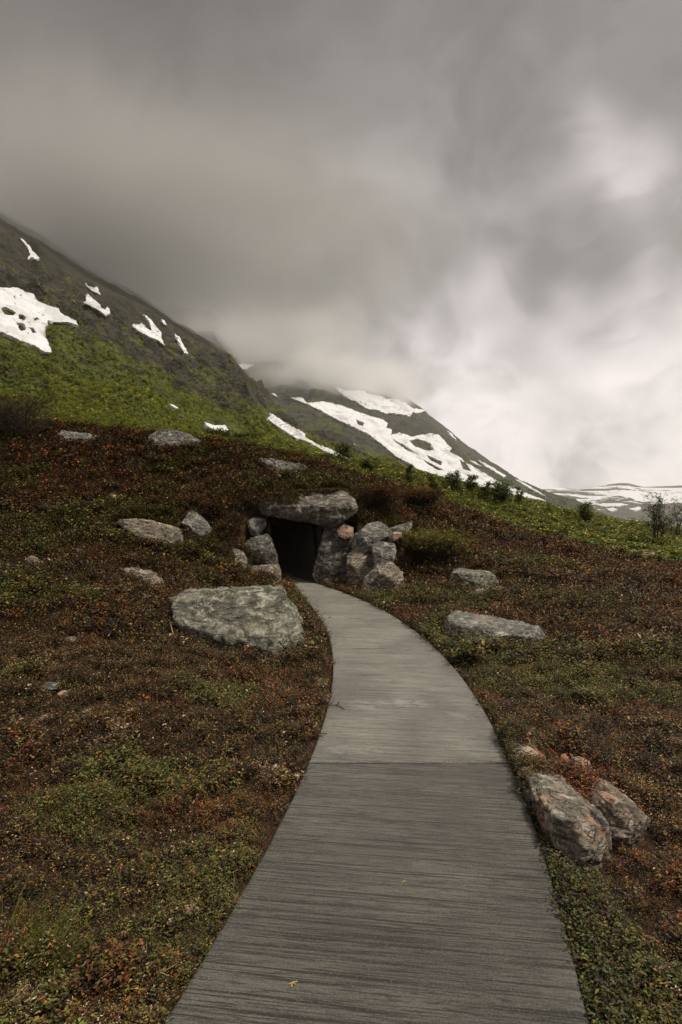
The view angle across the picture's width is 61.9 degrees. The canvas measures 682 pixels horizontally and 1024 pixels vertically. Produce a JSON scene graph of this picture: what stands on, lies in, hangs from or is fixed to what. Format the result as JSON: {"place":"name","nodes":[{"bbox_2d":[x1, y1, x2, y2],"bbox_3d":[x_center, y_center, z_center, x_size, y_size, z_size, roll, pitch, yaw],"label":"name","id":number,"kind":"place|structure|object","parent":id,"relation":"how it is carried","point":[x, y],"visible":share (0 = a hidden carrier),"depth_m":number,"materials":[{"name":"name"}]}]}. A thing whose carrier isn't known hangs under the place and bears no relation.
{"place":"outdoors","nodes":[
{"label":"outdoors","id":0,"kind":"place"},
{"bbox_2d":[0,210,399,468],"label":"mountain","id":1,"kind":"structure","parent":0,"point":[56,270],"depth_m":98.06,"materials":[{"name":"green plant"}]},
{"bbox_2d":[20,238,39,260],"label":"snow patch","id":2,"kind":"object","parent":1,"relation":"on","point":[33,255],"visible":1,"depth_m":142.86,"materials":[{"name":"white snow"}]},
{"bbox_2d":[0,287,77,354],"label":"snow patch","id":3,"kind":"object","parent":1,"relation":"on","point":[27,306],"visible":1,"depth_m":74.65,"materials":[{"name":"white snow"}]},
{"bbox_2d":[85,283,100,295],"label":"snow patch","id":4,"kind":"object","parent":1,"relation":"on","point":[95,290],"visible":0.99,"depth_m":153.87,"materials":[{"name":"white snow"}]},
{"bbox_2d":[83,294,109,317],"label":"snow patch","id":5,"kind":"object","parent":1,"relation":"on","point":[90,301],"visible":0.99,"depth_m":95.76,"materials":[{"name":"white snow"}]},
{"bbox_2d":[131,314,164,346],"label":"snow patch","id":6,"kind":"object","parent":1,"relation":"on","point":[155,334],"visible":1,"depth_m":102.50,"materials":[{"name":"white snow"}]},
{"bbox_2d":[168,404,178,410],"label":"snow patch","id":7,"kind":"object","parent":1,"relation":"on","point":[171,405],"visible":0.72,"depth_m":70.93,"materials":[{"name":"white snow"}]},
{"bbox_2d":[174,333,188,355],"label":"snow patch","id":8,"kind":"object","parent":1,"relation":"on","point":[180,343],"visible":0.96,"depth_m":122.05,"materials":[{"name":"white snow"}]},
{"bbox_2d":[0,258,404,467],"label":"hillside scrub","id":9,"kind":"object","parent":1,"relation":"on","point":[89,409],"visible":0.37,"depth_m":67.27,"materials":[{"name":"green plant"}]},
{"bbox_2d":[204,422,230,432],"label":"snow patch","id":10,"kind":"object","parent":1,"relation":"on","point":[207,425],"visible":0.48,"depth_m":69.97,"materials":[{"name":"white snow"}]},
{"bbox_2d":[266,413,344,457],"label":"snow patch","id":11,"kind":"object","parent":1,"relation":"on","point":[293,432],"visible":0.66,"depth_m":118.72,"materials":[{"name":"white snow"}]},
{"bbox_2d":[0,404,681,1023],"bbox_3d":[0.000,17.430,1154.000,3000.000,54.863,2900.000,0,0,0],"label":"ground","id":12,"kind":"structure","parent":0,"point":[648,838],"depth_m":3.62,"materials":[{"name":"brown plant"}]},
{"bbox_2d":[26,555,37,565],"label":"rock","id":13,"kind":"object","parent":12,"relation":"on","point":[34,559],"visible":0.36,"depth_m":8.54,"materials":[{"name":"grey stone"}]},
{"bbox_2d":[0,383,65,437],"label":"heath bush","id":14,"kind":"object","parent":12,"relation":"on","point":[6,415],"visible":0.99,"depth_m":18.30,"materials":[{"name":"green plant"}]},
{"bbox_2d":[0,870,88,947],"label":"grass tuft","id":15,"kind":"object","parent":12,"relation":"on","point":[32,926],"visible":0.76,"depth_m":2.13,"materials":[{"name":"green plant"}]},
{"bbox_2d":[42,682,58,691],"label":"pebble","id":16,"kind":"object","parent":12,"relation":"on","point":[52,686],"visible":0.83,"depth_m":4.49,"materials":[{"name":"grey stone"}]},
{"bbox_2d":[0,883,117,981],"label":"grass tuft","id":17,"kind":"object","parent":12,"relation":"on","point":[57,957],"visible":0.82,"depth_m":1.98,"materials":[{"name":"green plant"}]},
{"bbox_2d":[57,690,66,698],"bbox_3d":[-2.189,1.440,4.466,0.052,0.059,0.106,0,0,0],"label":"stone chip","id":18,"kind":"object","parent":12,"relation":"on","point":[61,692],"visible":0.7,"depth_m":4.45,"materials":[{"name":"stone"}]},
{"bbox_2d":[66,636,76,642],"bbox_3d":[-2.745,1.314,5.788,0.107,0.085,0.108,0,0,0],"label":"stone chip","id":19,"kind":"object","parent":12,"relation":"on","point":[74,639],"visible":0.41,"depth_m":5.77,"materials":[{"name":"grey stone"}]},
{"bbox_2d":[57,430,98,440],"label":"rock","id":20,"kind":"object","parent":12,"relation":"on","point":[66,434],"visible":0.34,"depth_m":19.05,"materials":[{"name":"grey stone"}]},
{"bbox_2d":[120,567,170,585],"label":"rock","id":21,"kind":"object","parent":12,"relation":"on","point":[148,573],"visible":0.23,"depth_m":9.32,"materials":[{"name":"grey stone"}]},
{"bbox_2d":[116,518,184,547],"bbox_3d":[-3.959,0.524,11.796,1.437,0.781,0.909,0,0,0],"label":"rock","id":22,"kind":"object","parent":12,"relation":"on","point":[138,527],"visible":0.67,"depth_m":11.62,"materials":[{"name":"grey stone"}]},
{"bbox_2d":[148,429,200,446],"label":"rock","id":23,"kind":"object","parent":12,"relation":"on","point":[170,437],"visible":0.5,"depth_m":19.13,"materials":[{"name":"grey stone"}]},
{"bbox_2d":[181,511,211,537],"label":"rock","id":24,"kind":"object","parent":12,"relation":"on","point":[191,520],"visible":0.73,"depth_m":12.53,"materials":[{"name":"grey stone"}]},
{"bbox_2d":[203,426,233,436],"bbox_3d":[-6.502,-3.932,30.044,1.789,1.069,2.047,0,0,0],"label":"shrub","id":25,"kind":"object","parent":12,"relation":"on","point":[226,432],"visible":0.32,"depth_m":29.75,"materials":[{"name":"green plant"}]},
{"bbox_2d":[169,584,305,657],"bbox_3d":[-1.295,1.496,7.341,1.821,1.091,2.066,0,0,0],"label":"rock","id":26,"kind":"object","parent":12,"relation":"on","point":[265,618],"visible":0.75,"depth_m":6.83,"materials":[{"name":"grey stone"}]},
{"bbox_2d":[231,549,247,568],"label":"rock","id":27,"kind":"object","parent":12,"relation":"on","point":[241,556],"visible":0.41,"depth_m":12.05,"materials":[{"name":"grey stone"}]},
{"bbox_2d":[231,431,257,438],"bbox_3d":[-5.471,-3.989,31.870,1.944,1.110,1.970,0,0,0],"label":"shrub","id":28,"kind":"object","parent":12,"relation":"on","point":[240,434],"visible":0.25,"depth_m":31.45,"materials":[{"name":"green plant"}]},
{"bbox_2d":[245,534,277,564],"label":"rock","id":29,"kind":"object","parent":12,"relation":"on","point":[262,547],"visible":0.56,"depth_m":12.41,"materials":[{"name":"grey stone"}]},
{"bbox_2d":[248,517,266,535],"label":"rock","id":30,"kind":"object","parent":29,"relation":"on","point":[256,526],"visible":0.98,"depth_m":12.88,"materials":[{"name":"grey stone"}]},
{"bbox_2d":[249,564,280,583],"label":"rock","id":31,"kind":"object","parent":12,"relation":"on","point":[270,567],"visible":0.23,"depth_m":11.98,"materials":[{"name":"grey stone"}]},
{"bbox_2d":[258,458,307,473],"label":"rock","id":32,"kind":"object","parent":12,"relation":"on","point":[274,463],"visible":0.45,"depth_m":16.80,"materials":[{"name":"grey stone"}]},
{"bbox_2d":[263,515,323,582],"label":"tunnel","id":33,"kind":"structure","parent":12,"relation":"on","point":[297,551],"depth_m":14.40,"materials":[{"name":"stone"}]},
{"bbox_2d":[258,491,357,527],"bbox_3d":[-0.763,-0.067,13.216,2.305,0.863,1.164,0,0,0],"label":"capstone","id":34,"kind":"object","parent":33,"relation":"on","point":[332,509],"visible":0.94,"depth_m":12.77,"materials":[{"name":"grey stone"}]},
{"bbox_2d":[314,452,339,459],"bbox_3d":[-0.695,-2.396,25.979,1.365,0.691,1.457,0,0,38],"label":"shrub","id":35,"kind":"object","parent":12,"relation":"on","point":[329,456],"visible":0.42,"depth_m":25.65,"materials":[{"name":"green plant"}]},
{"bbox_2d":[312,522,353,583],"bbox_3d":[-0.162,0.982,13.384,0.984,1.634,1.386,0,0,0],"label":"rock","id":36,"kind":"object","parent":12,"relation":"on","point":[334,549],"visible":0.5,"depth_m":12.77,"materials":[{"name":"grey stone"}]},
{"bbox_2d":[337,525,353,538],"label":"rock","id":37,"kind":"object","parent":36,"relation":"on","point":[345,532],"visible":1,"depth_m":12.73,"materials":[{"name":"stone"}]},
{"bbox_2d":[332,441,354,461],"bbox_3d":[0.155,-2.709,26.921,1.265,1.315,0.959,0,0,-16],"label":"birch sapling","id":38,"kind":"object","parent":12,"relation":"on","point":[343,449],"visible":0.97,"depth_m":26.77,"materials":[{"name":"green plant"}]},
{"bbox_2d":[346,548,373,585],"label":"rock","id":39,"kind":"object","parent":12,"relation":"on","point":[359,565],"visible":0.58,"depth_m":12.09,"materials":[{"name":"grey stone"}]},
{"bbox_2d":[351,521,391,552],"bbox_3d":[0.674,0.560,12.579,0.907,0.697,0.896,0,0,0],"label":"rock","id":40,"kind":"object","parent":39,"relation":"on","point":[365,538],"visible":0.71,"depth_m":12.29,"materials":[{"name":"grey stone"}]},
{"bbox_2d":[356,457,374,470],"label":"birch sapling","id":41,"kind":"object","parent":12,"relation":"on","point":[368,464],"visible":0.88,"depth_m":25.70,"materials":[{"name":"green plant"}]},
{"bbox_2d":[361,562,404,593],"bbox_3d":[0.821,1.460,11.676,0.956,0.924,1.613,0,0,0],"label":"rock","id":42,"kind":"object","parent":12,"relation":"on","point":[380,577],"visible":0.53,"depth_m":11.11,"materials":[{"name":"grey stone"}]},
{"bbox_2d":[372,541,396,568],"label":"rock","id":43,"kind":"object","parent":42,"relation":"on","point":[383,552],"visible":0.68,"depth_m":11.70,"materials":[{"name":"grey stone"}]},
{"bbox_2d":[389,532,401,540],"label":"rock","id":44,"kind":"object","parent":43,"relation":"on","point":[394,536],"visible":1,"depth_m":12.00,"materials":[{"name":"stone"}]},
{"bbox_2d":[349,481,416,516],"bbox_3d":[0.938,-0.268,14.012,1.480,1.017,1.680,0,0,-45],"label":"dwarf birch","id":45,"kind":"object","parent":12,"relation":"on","point":[376,495],"visible":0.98,"depth_m":13.84,"materials":[{"name":"brown plant"}]},
{"bbox_2d":[389,521,411,539],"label":"rock","id":46,"kind":"object","parent":12,"relation":"on","point":[398,528],"visible":0.56,"depth_m":12.79,"materials":[{"name":"grey stone"}]},
{"bbox_2d":[404,463,413,483],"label":"birch sapling","id":47,"kind":"object","parent":12,"relation":"on","point":[408,470],"visible":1,"depth_m":25.62,"materials":[{"name":"green plant"}]},
{"bbox_2d":[396,485,457,510],"bbox_3d":[2.340,-0.324,16.938,1.933,0.920,2.316,0,0,0],"label":"dwarf birch","id":48,"kind":"object","parent":12,"relation":"on","point":[422,495],"visible":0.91,"depth_m":16.60,"materials":[{"name":"brown plant"}]},
{"bbox_2d":[426,476,438,488],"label":"birch sapling","id":49,"kind":"object","parent":12,"relation":"on","point":[432,484],"visible":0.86,"depth_m":26.11,"materials":[{"name":"green plant"}]},
{"bbox_2d":[382,522,486,563],"bbox_3d":[2.041,0.715,12.610,2.582,0.987,2.449,0,0,0],"label":"dwarf willow","id":50,"kind":"object","parent":12,"relation":"on","point":[426,543],"visible":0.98,"depth_m":12.38,"materials":[{"name":"green plant"}]},
{"bbox_2d":[442,470,465,492],"bbox_3d":[5.402,-1.371,27.302,1.238,1.323,1.032,0,0,0],"label":"birch sapling","id":51,"kind":"object","parent":12,"relation":"on","point":[450,480],"visible":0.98,"depth_m":27.17,"materials":[{"name":"green plant"}]},
{"bbox_2d":[462,472,478,494],"bbox_3d":[6.230,-1.293,27.370,0.939,1.286,1.084,0,0,41],"label":"birch sapling","id":52,"kind":"object","parent":12,"relation":"on","point":[470,480],"visible":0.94,"depth_m":27.29,"materials":[{"name":"green plant"}]},
{"bbox_2d":[450,568,498,589],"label":"rock","id":53,"kind":"object","parent":12,"relation":"on","point":[475,578],"visible":0.57,"depth_m":10.74,"materials":[{"name":"grey stone"}]},
{"bbox_2d":[479,480,492,498],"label":"birch sapling","id":54,"kind":"object","parent":12,"relation":"on","point":[481,489],"visible":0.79,"depth_m":27.03,"materials":[{"name":"green plant"}]},
{"bbox_2d":[442,610,546,644],"bbox_3d":[2.021,1.589,7.534,1.439,0.456,1.286,0,0,0],"label":"rock","id":55,"kind":"object","parent":12,"relation":"on","point":[465,622],"visible":0.53,"depth_m":7.17,"materials":[{"name":"grey stone"}]},
{"bbox_2d":[482,478,520,503],"bbox_3d":[7.351,-0.896,26.241,1.584,1.478,1.705,0,0,-36],"label":"birch sapling","id":56,"kind":"object","parent":12,"relation":"on","point":[499,492],"visible":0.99,"depth_m":26.05,"materials":[{"name":"green plant"}]},
{"bbox_2d":[515,485,523,504],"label":"birch sapling","id":57,"kind":"object","parent":12,"relation":"on","point":[519,497],"visible":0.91,"depth_m":28.29,"materials":[{"name":"green plant"}]},
{"bbox_2d":[505,740,544,767],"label":"rock","id":58,"kind":"object","parent":12,"relation":"on","point":[535,750],"visible":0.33,"depth_m":3.67,"materials":[{"name":"stone"}]},
{"bbox_2d":[518,764,611,873],"bbox_3d":[1.192,1.641,2.990,0.384,0.406,0.771,0,0,0],"label":"rock","id":59,"kind":"object","parent":12,"relation":"on","point":[573,823],"visible":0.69,"depth_m":2.77,"materials":[{"name":"grey stone"}]},
{"bbox_2d":[571,756,591,770],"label":"rock","id":60,"kind":"object","parent":12,"relation":"on","point":[581,760],"visible":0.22,"depth_m":3.50,"materials":[{"name":"stone"}]},
{"bbox_2d":[568,501,596,521],"bbox_3d":[10.699,0.145,24.918,1.171,1.232,0.973,0,0,-26],"label":"birch sapling","id":61,"kind":"object","parent":12,"relation":"on","point":[583,508],"visible":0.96,"depth_m":24.78,"materials":[{"name":"green plant"}]},
{"bbox_2d":[586,771,651,846],"bbox_3d":[1.490,1.639,3.156,0.324,0.282,0.630,0,0,0],"label":"rock","id":62,"kind":"object","parent":12,"relation":"on","point":[626,817],"visible":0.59,"depth_m":2.92,"materials":[{"name":"grey stone"}]},
{"bbox_2d":[598,791,617,803],"bbox_3d":[1.317,1.410,2.802,0.076,0.028,0.104,0,0,0],"label":"stone shard","id":63,"kind":"object","parent":62,"relation":"on","point":[606,797],"visible":1,"depth_m":2.78,"materials":[{"name":"stone"}]},
{"bbox_2d":[634,492,681,539],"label":"birch sapling","id":64,"kind":"object","parent":12,"relation":"on","point":[656,527],"visible":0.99,"depth_m":21.17,"materials":[{"name":"green plant"}]},
{"bbox_2d":[658,496,681,536],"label":"birch sapling","id":65,"kind":"object","parent":12,"relation":"on","point":[677,513],"visible":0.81,"depth_m":23.65,"materials":[{"name":"green plant"}]},
{"bbox_2d":[0,0,681,489],"label":"sky","id":66,"kind":"structure","parent":0,"point":[471,210],"materials":[{"name":"grey"}]},
{"bbox_2d":[165,573,587,1023],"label":"path","id":67,"kind":"structure","parent":0,"point":[409,776],"depth_m":2.46,"materials":[{"name":"wood"}]},
{"bbox_2d":[321,700,343,708],"bbox_3d":[-0.069,1.581,4.674,0.164,0.031,0.185,0,0,-13],"label":"twig","id":68,"kind":"object","parent":67,"relation":"on","point":[332,705],"visible":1,"depth_m":4.68,"materials":[{"name":"brown wood"}]},
{"bbox_2d":[154,304,623,520],"bbox_3d":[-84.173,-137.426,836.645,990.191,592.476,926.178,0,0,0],"label":"mountain","id":69,"kind":"structure","parent":0,"point":[284,376],"depth_m":784.75,"materials":[{"name":"grey stone"}]},
{"bbox_2d":[239,364,253,369],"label":"snow patch","id":70,"kind":"object","parent":69,"relation":"on","point":[245,366],"visible":0.65,"depth_m":921.55,"materials":[{"name":"white snow"}]},
{"bbox_2d":[334,386,425,416],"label":"snow patch","id":71,"kind":"object","parent":69,"relation":"on","point":[380,404],"visible":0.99,"depth_m":744.89,"materials":[{"name":"white snow"}]},
{"bbox_2d":[291,397,545,501],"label":"snowfield","id":72,"kind":"structure","parent":69,"relation":"on","point":[377,430],"depth_m":571.52,"materials":[{"name":"white snow"}]},
{"bbox_2d":[477,460,505,477],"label":"snow patch","id":73,"kind":"object","parent":69,"relation":"on","point":[485,465],"visible":0.98,"depth_m":757.72,"materials":[{"name":"white snow"}]},
{"bbox_2d":[515,479,545,496],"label":"snow patch","id":74,"kind":"object","parent":69,"relation":"on","point":[530,488],"visible":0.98,"depth_m":741.76,"materials":[{"name":"white snow"}]},
{"bbox_2d":[540,483,681,526],"bbox_3d":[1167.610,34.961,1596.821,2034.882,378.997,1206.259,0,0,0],"label":"distant plateau","id":75,"kind":"structure","parent":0,"point":[632,495],"depth_m":1583.66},
{"bbox_2d":[606,507,617,511],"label":"snow patch","id":76,"kind":"object","parent":75,"relation":"on","point":[612,509],"visible":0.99,"depth_m":1302.78,"materials":[{"name":"white snow"}]},
{"bbox_2d":[596,503,628,507],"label":"snow patch","id":77,"kind":"object","parent":75,"relation":"on","point":[610,505],"visible":0.99,"depth_m":1385.64,"materials":[{"name":"white snow"}]},
{"bbox_2d":[629,507,641,511],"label":"snow patch","id":78,"kind":"object","parent":75,"relation":"on","point":[635,509],"visible":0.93,"depth_m":1340.90,"materials":[{"name":"white snow"}]}
]}

